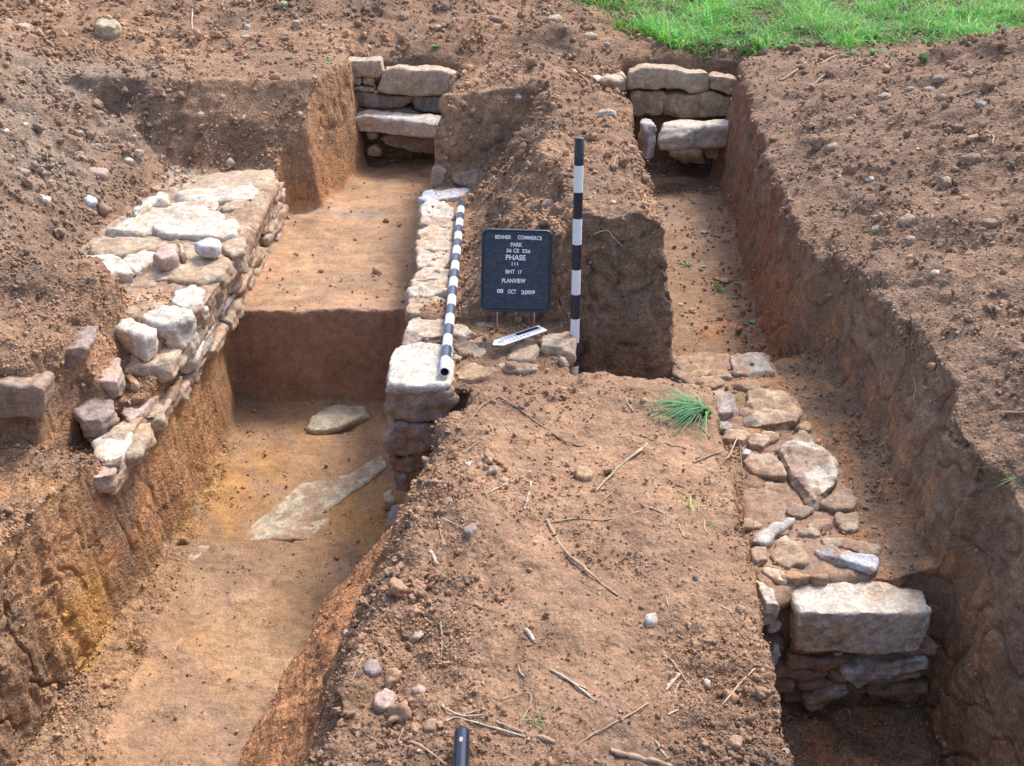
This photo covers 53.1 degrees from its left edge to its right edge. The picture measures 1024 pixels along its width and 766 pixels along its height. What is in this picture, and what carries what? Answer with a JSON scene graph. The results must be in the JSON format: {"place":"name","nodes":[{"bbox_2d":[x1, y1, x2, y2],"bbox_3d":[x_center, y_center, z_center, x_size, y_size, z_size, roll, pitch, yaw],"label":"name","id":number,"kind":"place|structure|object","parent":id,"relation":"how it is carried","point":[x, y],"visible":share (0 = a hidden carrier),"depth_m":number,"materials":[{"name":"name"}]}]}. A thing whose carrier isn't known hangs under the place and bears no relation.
{"place":"outdoors","nodes":[
{"label":"outdoors","id":0,"kind":"place"},
{"bbox_2d":[0,0,1023,765],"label":"ground","id":1,"kind":"structure","parent":0,"point":[280,352],"depth_m":3.94,"materials":[{"name":"soil"}]},
{"bbox_2d":[16,167,30,176],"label":"stone","id":2,"kind":"object","parent":1,"relation":"on","point":[25,172],"visible":0.79,"depth_m":5.18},
{"bbox_2d":[17,23,33,30],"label":"stone","id":3,"kind":"object","parent":1,"relation":"on","point":[25,26],"visible":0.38,"depth_m":7.31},
{"bbox_2d":[0,371,54,418],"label":"boulder","id":4,"kind":"object","parent":1,"relation":"on","point":[30,397],"visible":0.97,"depth_m":3.55,"materials":[{"name":"stone"}]},
{"bbox_2d":[40,194,51,203],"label":"stone","id":5,"kind":"object","parent":1,"relation":"on","point":[46,199],"visible":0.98,"depth_m":5.12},
{"bbox_2d":[65,325,98,366],"bbox_3d":[-1.652,-0.143,3.923,0.143,0.098,0.232,0,28,0],"label":"stone","id":6,"kind":"object","parent":1,"relation":"on","point":[79,348],"visible":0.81,"depth_m":3.84,"materials":[{"name":"stone"}]},
{"bbox_2d":[84,195,97,206],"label":"stone","id":7,"kind":"object","parent":1,"relation":"on","point":[90,201],"visible":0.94,"depth_m":5.38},
{"bbox_2d":[89,167,109,180],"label":"stone","id":8,"kind":"object","parent":1,"relation":"on","point":[102,173],"visible":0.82,"depth_m":5.58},
{"bbox_2d":[94,19,122,39],"bbox_3d":[-2.897,-2.502,7.343,0.214,0.194,0.206,0,28,0],"label":"stone","id":9,"kind":"object","parent":1,"relation":"on","point":[105,29],"visible":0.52,"depth_m":7.27,"materials":[{"name":"stone"}]},
{"bbox_2d":[124,156,133,165],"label":"stone","id":10,"kind":"object","parent":1,"relation":"on","point":[128,160],"visible":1,"depth_m":5.85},
{"bbox_2d":[72,169,288,494],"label":"stone wall","id":11,"kind":"structure","parent":1,"relation":"on","point":[197,247],"depth_m":4.66,"materials":[{"name":"stone"}]},
{"bbox_2d":[191,9,192,34],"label":"straw","id":12,"kind":"object","parent":1,"relation":"on","point":[192,19],"visible":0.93,"depth_m":7.57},
{"bbox_2d":[187,545,208,561],"bbox_3d":[-1.273,0.696,4.149,0.069,0.039,0.119,13,31,23],"label":"stone","id":13,"kind":"object","parent":1,"relation":"on","point":[202,548],"visible":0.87,"depth_m":4.14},
{"bbox_2d":[197,111,204,118],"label":"stone","id":14,"kind":"object","parent":1,"relation":"on","point":[200,115],"visible":1,"depth_m":6.24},
{"bbox_2d":[240,35,249,38],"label":"stone","id":15,"kind":"object","parent":1,"relation":"on","point":[244,36],"visible":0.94,"depth_m":7.26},
{"bbox_2d":[281,0,288,7],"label":"stone","id":16,"kind":"object","parent":1,"relation":"on","point":[284,3],"visible":0.94,"depth_m":7.72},
{"bbox_2d":[291,20,300,29],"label":"stone","id":17,"kind":"object","parent":1,"relation":"on","point":[296,24],"visible":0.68,"depth_m":7.41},
{"bbox_2d":[248,455,387,541],"bbox_3d":[-0.831,0.516,4.494,0.297,0.059,0.830,12,30,22],"label":"rock","id":18,"kind":"object","parent":1,"relation":"on","point":[311,498],"visible":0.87,"depth_m":4.43,"materials":[{"name":"stone"}]},
{"bbox_2d":[306,404,370,434],"bbox_3d":[-0.870,0.195,5.067,0.222,0.099,0.318,22,35,35],"label":"rock","id":19,"kind":"object","parent":1,"relation":"on","point":[331,419],"visible":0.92,"depth_m":5.02,"materials":[{"name":"stone"}]},
{"bbox_2d":[363,659,381,676],"bbox_3d":[-0.331,0.680,2.439,0.046,0.034,0.048,0,28,0],"label":"stone","id":20,"kind":"object","parent":1,"relation":"on","point":[371,667],"visible":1,"depth_m":2.43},
{"bbox_2d":[371,688,396,713],"bbox_3d":[-0.299,0.744,2.376,0.068,0.058,0.065,0,28,0],"label":"stone","id":21,"kind":"object","parent":1,"relation":"on","point":[384,699],"visible":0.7,"depth_m":2.36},
{"bbox_2d":[398,11,409,19],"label":"stone","id":22,"kind":"object","parent":1,"relation":"on","point":[404,14],"visible":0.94,"depth_m":7.57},
{"bbox_2d":[409,723,418,734],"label":"stone","id":23,"kind":"object","parent":1,"relation":"on","point":[414,726],"visible":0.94,"depth_m":2.29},
{"bbox_2d":[412,684,425,694],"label":"stone","id":24,"kind":"object","parent":1,"relation":"on","point":[419,689],"visible":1,"depth_m":2.38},
{"bbox_2d":[409,740,447,765],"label":"root","id":25,"kind":"object","parent":1,"relation":"on","point":[426,749],"visible":1,"depth_m":2.24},
{"bbox_2d":[422,718,437,732],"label":"stone","id":26,"kind":"object","parent":1,"relation":"on","point":[429,725],"visible":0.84,"depth_m":2.30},
{"bbox_2d":[428,549,438,565],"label":"straw","id":27,"kind":"object","parent":1,"relation":"on","point":[431,553],"visible":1,"depth_m":2.83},
{"bbox_2d":[440,620,442,672],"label":"straw","id":28,"kind":"object","parent":1,"relation":"on","point":[441,640],"visible":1,"depth_m":2.53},
{"bbox_2d":[442,497,452,505],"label":"stone","id":29,"kind":"object","parent":1,"relation":"on","point":[446,500],"visible":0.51,"depth_m":3.03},
{"bbox_2d":[453,727,469,765],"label":"pole","id":30,"kind":"object","parent":1,"relation":"on","point":[461,746],"visible":1,"depth_m":2.19,"materials":[{"name":"blue"}]},
{"bbox_2d":[441,704,485,716],"bbox_3d":[-0.114,0.748,2.335,0.109,0.021,0.028,8,29,14],"label":"straw","id":31,"kind":"object","parent":1,"relation":"on","point":[451,711],"visible":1,"depth_m":2.33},
{"bbox_2d":[451,168,479,187],"bbox_3d":[-0.241,-1.149,5.811,0.224,0.145,0.135,0,28,0],"label":"stone","id":32,"kind":"object","parent":1,"relation":"on","point":[467,178],"visible":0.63,"depth_m":5.77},
{"bbox_2d":[463,523,477,537],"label":"stone","id":33,"kind":"object","parent":1,"relation":"on","point":[470,530],"visible":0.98,"depth_m":2.88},
{"bbox_2d":[452,396,498,443],"bbox_3d":[-0.125,0.114,3.482,0.027,0.031,0.341,12,30,21],"label":"twig","id":34,"kind":"object","parent":1,"relation":"on","point":[459,434],"visible":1,"depth_m":3.49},
{"bbox_2d":[381,164,576,533],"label":"stone wall","id":35,"kind":"structure","parent":1,"relation":"on","point":[421,393],"depth_m":3.96,"materials":[{"name":"stone"}]},
{"bbox_2d":[439,200,464,375],"bbox_3d":[-0.256,-0.493,4.559,0.039,0.059,1.895,0,28,-1],"label":"range pole","id":36,"kind":"object","parent":35,"relation":"on","point":[445,359],"visible":1,"depth_m":4.29,"materials":[{"name":"white paint"}]},
{"bbox_2d":[480,228,552,327],"bbox_3d":[0.017,-0.391,4.078,0.284,0.467,0.146,0,28,0],"label":"letter board","id":37,"kind":"object","parent":35,"relation":"on","point":[516,270],"visible":1,"depth_m":4.02,"materials":[{"name":"black"}]},
{"bbox_2d":[493,326,546,345],"bbox_3d":[0.024,-0.182,3.997,0.251,0.003,0.058,-20,34,-33],"label":"photo scale","id":38,"kind":"object","parent":35,"relation":"on","point":[520,335],"visible":1,"depth_m":4.00,"materials":[{"name":"white paint"}]},
{"bbox_2d":[570,137,583,375],"bbox_3d":[0.247,-0.438,3.943,0.038,1.002,0.102,0,28,0],"label":"range pole","id":39,"kind":"object","parent":35,"relation":"on","point":[577,227],"visible":0.81,"depth_m":3.89,"materials":[{"name":"metal"}]},
{"bbox_2d":[446,717,525,737],"bbox_3d":[-0.058,0.767,2.288,0.193,0.027,0.020,10,30,18],"label":"straw","id":40,"kind":"object","parent":1,"relation":"on","point":[495,728],"visible":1,"depth_m":2.28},
{"bbox_2d":[488,15,503,22],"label":"stone","id":41,"kind":"object","parent":1,"relation":"on","point":[495,18],"visible":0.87,"depth_m":7.53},
{"bbox_2d":[0,16,995,762],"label":"soil lumps","id":42,"kind":"object","parent":1,"relation":"on","point":[396,586],"visible":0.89,"depth_m":2.57,"materials":[{"name":"soil"}]},
{"bbox_2d":[499,477,508,482],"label":"stone","id":43,"kind":"object","parent":1,"relation":"on","point":[503,480],"visible":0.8,"depth_m":3.13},
{"bbox_2d":[490,477,518,492],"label":"straw","id":44,"kind":"object","parent":1,"relation":"on","point":[502,485],"visible":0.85,"depth_m":3.10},
{"bbox_2d":[0,0,1023,765],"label":"soil crumbs","id":45,"kind":"object","parent":1,"relation":"on","point":[376,270],"visible":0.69,"depth_m":4.28,"materials":[{"name":"soil"}]},
{"bbox_2d":[0,0,1023,765],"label":"soil clods","id":46,"kind":"object","parent":1,"relation":"on","point":[400,712],"visible":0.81,"depth_m":3.40,"materials":[{"name":"soil"}]},
{"bbox_2d":[510,140,517,148],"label":"stone","id":47,"kind":"object","parent":1,"relation":"on","point":[512,143],"visible":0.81,"depth_m":5.53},
{"bbox_2d":[500,692,531,722],"bbox_3d":[0.021,0.734,2.341,0.064,0.012,0.082,-17,33,-29],"label":"straw","id":48,"kind":"object","parent":1,"relation":"on","point":[519,694],"visible":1,"depth_m":2.36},
{"bbox_2d":[514,93,521,100],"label":"stone","id":49,"kind":"object","parent":1,"relation":"on","point":[517,97],"visible":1,"depth_m":5.71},
{"bbox_2d":[495,720,554,749],"bbox_3d":[0.027,0.773,2.251,0.155,0.019,0.030,14,31,25],"label":"root","id":50,"kind":"object","parent":1,"relation":"on","point":[543,738],"visible":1,"depth_m":2.24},
{"bbox_2d":[523,481,531,509],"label":"straw","id":51,"kind":"object","parent":1,"relation":"on","point":[527,500],"visible":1,"depth_m":3.04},
{"bbox_2d":[524,628,534,641],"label":"straw","id":52,"kind":"object","parent":1,"relation":"on","point":[529,634],"visible":1,"depth_m":2.52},
{"bbox_2d":[517,702,550,728],"bbox_3d":[0.068,0.746,2.298,0.108,0.017,0.070,-25,37,-38],"label":"weed","id":53,"kind":"object","parent":1,"relation":"on","point":[535,714],"visible":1,"depth_m":2.29,"materials":[{"name":"green plant"}]},
{"bbox_2d":[498,395,585,446],"bbox_3d":[0.086,0.131,3.476,0.035,0.021,0.426,-24,36,-37],"label":"twig","id":54,"kind":"object","parent":1,"relation":"on","point":[531,418],"visible":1,"depth_m":3.46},
{"bbox_2d":[349,56,735,163],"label":"stone wall","id":55,"kind":"structure","parent":1,"relation":"on","point":[391,116],"depth_m":7.11,"materials":[{"name":"stone"}]},
{"bbox_2d":[541,199,552,209],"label":"stone","id":56,"kind":"object","parent":1,"relation":"on","point":[545,204],"visible":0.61,"depth_m":4.55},
{"bbox_2d":[547,14,562,22],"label":"stone","id":57,"kind":"object","parent":1,"relation":"on","point":[555,18],"visible":0.62,"depth_m":7.58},
{"bbox_2d":[550,669,595,700],"bbox_3d":[0.145,0.698,2.382,0.020,0.012,0.144,-24,36,-37],"label":"straw","id":58,"kind":"object","parent":1,"relation":"on","point":[578,686],"visible":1,"depth_m":2.38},
{"bbox_2d":[545,519,619,599],"bbox_3d":[0.191,0.477,2.816,0.062,0.029,0.389,-16,32,-27],"label":"root","id":59,"kind":"object","parent":1,"relation":"on","point":[572,558],"visible":1,"depth_m":2.79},
{"bbox_2d":[574,466,593,480],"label":"stone","id":60,"kind":"object","parent":1,"relation":"on","point":[583,473],"visible":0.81,"depth_m":3.17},
{"bbox_2d":[584,32,597,39],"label":"stone","id":61,"kind":"object","parent":1,"relation":"on","point":[592,35],"visible":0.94,"depth_m":7.40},
{"bbox_2d":[550,511,638,522],"bbox_3d":[0.239,0.393,2.979,0.272,0.011,0.025,-4,28,-7],"label":"root","id":62,"kind":"object","parent":1,"relation":"on","point":[592,519],"visible":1,"depth_m":2.98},
{"bbox_2d":[582,482,627,516],"bbox_3d":[0.293,0.352,3.061,0.041,0.009,0.240,21,35,34],"label":"root","id":63,"kind":"object","parent":1,"relation":"on","point":[603,499],"visible":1,"depth_m":3.06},
{"bbox_2d":[590,230,622,246],"bbox_3d":[0.382,-0.585,4.136,0.137,0.071,0.007,3,28,5],"label":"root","id":64,"kind":"object","parent":1,"relation":"on","point":[610,233],"visible":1,"depth_m":4.13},
{"bbox_2d":[598,109,615,117],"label":"stone","id":65,"kind":"object","parent":1,"relation":"on","point":[601,112],"visible":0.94,"depth_m":5.46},
{"bbox_2d":[576,702,648,746],"bbox_3d":[0.224,0.759,2.280,0.216,0.012,0.011,-19,33,-31],"label":"root","id":66,"kind":"object","parent":1,"relation":"on","point":[624,717],"visible":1,"depth_m":2.28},
{"bbox_2d":[595,443,647,491],"bbox_3d":[0.341,0.266,3.216,0.021,0.022,0.332,19,33,31],"label":"straw","id":67,"kind":"object","parent":1,"relation":"on","point":[613,473],"visible":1,"depth_m":3.23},
{"bbox_2d":[620,434,648,437],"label":"straw","id":68,"kind":"object","parent":1,"relation":"on","point":[636,434],"visible":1,"depth_m":3.38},
{"bbox_2d":[610,748,672,765],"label":"root","id":69,"kind":"object","parent":1,"relation":"on","point":[630,755],"visible":1,"depth_m":2.20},
{"bbox_2d":[644,613,657,626],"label":"stone","id":70,"kind":"object","parent":1,"relation":"on","point":[651,620],"visible":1,"depth_m":2.57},
{"bbox_2d":[650,507,669,517],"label":"straw","id":71,"kind":"object","parent":1,"relation":"on","point":[653,508],"visible":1,"depth_m":3.01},
{"bbox_2d":[655,740,668,758],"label":"straw","id":72,"kind":"object","parent":1,"relation":"on","point":[660,750],"visible":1,"depth_m":2.22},
{"bbox_2d":[649,438,682,447],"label":"straw","id":73,"kind":"object","parent":1,"relation":"on","point":[666,443],"visible":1,"depth_m":3.33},
{"bbox_2d":[630,381,712,442],"bbox_3d":[0.544,0.096,3.489,0.312,0.062,0.440,-13,31,-23],"label":"grass tuft","id":74,"kind":"object","parent":1,"relation":"on","point":[694,407],"visible":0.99,"depth_m":3.49,"materials":[{"name":"green plant"}]},
{"bbox_2d":[664,673,680,690],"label":"straw","id":75,"kind":"object","parent":1,"relation":"on","point":[671,682],"visible":1,"depth_m":2.44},
{"bbox_2d":[663,39,684,48],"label":"weed","id":76,"kind":"object","parent":1,"relation":"on","point":[673,46],"visible":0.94,"depth_m":7.30,"materials":[{"name":"green plant"}]},
{"bbox_2d":[668,656,690,687],"bbox_3d":[0.403,0.696,2.467,0.010,0.015,0.098,-11,30,-20],"label":"root","id":77,"kind":"object","parent":1,"relation":"on","point":[674,664],"visible":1,"depth_m":2.47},
{"bbox_2d":[675,261,695,267],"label":"weed","id":78,"kind":"object","parent":1,"relation":"on","point":[689,264],"visible":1,"depth_m":5.76,"materials":[{"name":"green plant"}]},
{"bbox_2d":[676,492,707,512],"bbox_3d":[0.527,0.358,3.040,0.105,0.021,0.137,0,28,0],"label":"weed","id":79,"kind":"object","parent":1,"relation":"on","point":[690,506],"visible":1,"depth_m":3.04,"materials":[{"name":"yellow plant"}]},
{"bbox_2d":[692,575,698,580],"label":"stone","id":80,"kind":"object","parent":1,"relation":"on","point":[695,577],"visible":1,"depth_m":2.70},
{"bbox_2d":[703,678,710,686],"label":"stone","id":81,"kind":"object","parent":1,"relation":"on","point":[706,681],"visible":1,"depth_m":2.45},
{"bbox_2d":[692,446,723,462],"bbox_3d":[0.638,0.234,3.294,0.138,0.018,0.037,-21,35,-35],"label":"root","id":82,"kind":"object","parent":1,"relation":"on","point":[699,459],"visible":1,"depth_m":3.29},
{"bbox_2d":[710,282,731,294],"bbox_3d":[1.100,-0.500,5.424,0.148,0.029,0.213,7,29,13],"label":"weed","id":83,"kind":"object","parent":1,"relation":"on","point":[719,289],"visible":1,"depth_m":5.42,"materials":[{"name":"green plant"}]},
{"bbox_2d":[718,277,733,281],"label":"leaf","id":84,"kind":"object","parent":1,"relation":"on","point":[724,279],"visible":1,"depth_m":5.52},
{"bbox_2d":[715,39,736,46],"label":"weed","id":85,"kind":"object","parent":1,"relation":"on","point":[720,41],"visible":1,"depth_m":7.36,"materials":[{"name":"green plant"}]},
{"bbox_2d":[715,438,742,475],"bbox_3d":[0.741,0.262,3.447,0.048,0.215,0.340,13,31,23],"label":"straw","id":86,"kind":"object","parent":1,"relation":"on","point":[740,455],"visible":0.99,"depth_m":3.56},
{"bbox_2d":[726,735,742,749],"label":"stone","id":87,"kind":"object","parent":1,"relation":"on","point":[734,741],"visible":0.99,"depth_m":2.23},
{"bbox_2d":[709,601,760,623],"bbox_3d":[0.563,0.598,2.601,0.134,0.046,0.053,7,29,13],"label":"straw","id":88,"kind":"object","parent":1,"relation":"on","point":[731,611],"visible":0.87,"depth_m":2.60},
{"bbox_2d":[722,668,755,705],"bbox_3d":[0.531,0.712,2.407,0.008,0.009,0.160,22,35,35],"label":"straw","id":89,"kind":"object","parent":1,"relation":"on","point":[752,671],"visible":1,"depth_m":2.41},
{"bbox_2d":[735,604,745,611],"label":"stone","id":90,"kind":"object","parent":1,"relation":"on","point":[738,607],"visible":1,"depth_m":2.60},
{"bbox_2d":[735,519,753,545],"bbox_3d":[0.715,0.457,3.129,0.025,0.206,0.264,13,31,24],"label":"twig","id":91,"kind":"object","parent":1,"relation":"on","point":[753,528],"visible":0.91,"depth_m":3.23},
{"bbox_2d":[767,41,788,49],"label":"weed","id":92,"kind":"object","parent":1,"relation":"on","point":[780,47],"visible":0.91,"depth_m":7.20,"materials":[{"name":"green plant"}]},
{"bbox_2d":[780,62,806,80],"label":"straw","id":93,"kind":"object","parent":1,"relation":"on","point":[791,73],"visible":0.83,"depth_m":6.50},
{"bbox_2d":[573,0,1023,68],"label":"grass","id":94,"kind":"structure","parent":1,"relation":"on","point":[823,19],"depth_m":7.87,"materials":[{"name":"green plant"}]},
{"bbox_2d":[671,352,937,711],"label":"stone wall","id":95,"kind":"structure","parent":1,"relation":"on","point":[851,633],"depth_m":3.17,"materials":[{"name":"stone"}]},
{"bbox_2d":[799,74,825,93],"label":"straw","id":96,"kind":"object","parent":1,"relation":"on","point":[815,82],"visible":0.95,"depth_m":6.25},
{"bbox_2d":[826,142,836,150],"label":"stone","id":97,"kind":"object","parent":1,"relation":"on","point":[831,147],"visible":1,"depth_m":5.12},
{"bbox_2d":[819,54,862,63],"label":"straw","id":98,"kind":"object","parent":1,"relation":"on","point":[836,56],"visible":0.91,"depth_m":6.71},
{"bbox_2d":[836,708,850,719],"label":"straw","id":99,"kind":"object","parent":1,"relation":"on","point":[842,710],"visible":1,"depth_m":3.23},
{"bbox_2d":[845,116,853,124],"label":"stone","id":100,"kind":"object","parent":1,"relation":"on","point":[848,119],"visible":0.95,"depth_m":5.29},
{"bbox_2d":[843,47,864,55],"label":"weed","id":101,"kind":"object","parent":1,"relation":"on","point":[851,52],"visible":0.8,"depth_m":7.04,"materials":[{"name":"green plant"}]},
{"bbox_2d":[865,176,873,181],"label":"stone","id":102,"kind":"object","parent":1,"relation":"on","point":[869,180],"visible":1,"depth_m":4.69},
{"bbox_2d":[871,225,878,233],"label":"stone","id":103,"kind":"object","parent":1,"relation":"on","point":[874,229],"visible":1,"depth_m":4.25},
{"bbox_2d":[862,47,889,55],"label":"weed","id":104,"kind":"object","parent":1,"relation":"on","point":[872,52],"visible":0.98,"depth_m":7.00,"materials":[{"name":"green plant"}]},
{"bbox_2d":[877,92,890,100],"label":"stone","id":105,"kind":"object","parent":1,"relation":"on","point":[880,97],"visible":0.49,"depth_m":5.70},
{"bbox_2d":[898,214,914,225],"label":"stone","id":106,"kind":"object","parent":1,"relation":"on","point":[906,219],"visible":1,"depth_m":4.17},
{"bbox_2d":[904,86,914,91],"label":"stone","id":107,"kind":"object","parent":1,"relation":"on","point":[908,89],"visible":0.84,"depth_m":5.62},
{"bbox_2d":[904,235,915,245],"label":"stone","id":108,"kind":"object","parent":1,"relation":"on","point":[910,240],"visible":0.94,"depth_m":4.05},
{"bbox_2d":[911,48,931,60],"bbox_3d":[2.428,-1.925,6.031,0.226,0.058,0.226,0,28,0],"label":"weed","id":109,"kind":"object","parent":1,"relation":"on","point":[923,56],"visible":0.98,"depth_m":6.03,"materials":[{"name":"green plant"}]},
{"bbox_2d":[923,214,933,220],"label":"stone","id":110,"kind":"object","parent":1,"relation":"on","point":[927,217],"visible":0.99,"depth_m":4.11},
{"bbox_2d":[922,86,934,91],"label":"stone","id":111,"kind":"object","parent":1,"relation":"on","point":[929,88],"visible":0.44,"depth_m":5.57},
{"bbox_2d":[930,270,939,275],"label":"stone","id":112,"kind":"object","parent":1,"relation":"on","point":[933,272],"visible":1,"depth_m":3.72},
{"bbox_2d":[931,74,949,83],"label":"stone","id":113,"kind":"object","parent":1,"relation":"on","point":[939,78],"visible":1,"depth_m":5.58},
{"bbox_2d":[938,176,951,189],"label":"stone","id":114,"kind":"object","parent":1,"relation":"on","point":[945,182],"visible":0.73,"depth_m":4.41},
{"bbox_2d":[958,152,981,164],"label":"stone","id":115,"kind":"object","parent":1,"relation":"on","point":[972,158],"visible":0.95,"depth_m":4.46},
{"bbox_2d":[966,134,978,140],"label":"stone","id":116,"kind":"object","parent":1,"relation":"on","point":[972,137],"visible":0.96,"depth_m":4.63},
{"bbox_2d":[974,100,987,107],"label":"stone","id":117,"kind":"object","parent":1,"relation":"on","point":[981,103],"visible":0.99,"depth_m":4.88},
{"bbox_2d":[981,218,997,228],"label":"stone","id":118,"kind":"object","parent":1,"relation":"on","point":[986,223],"visible":1,"depth_m":3.97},
{"bbox_2d":[1000,411,1023,413],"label":"root","id":119,"kind":"object","parent":1,"relation":"on","point":[1011,412],"visible":1,"depth_m":2.99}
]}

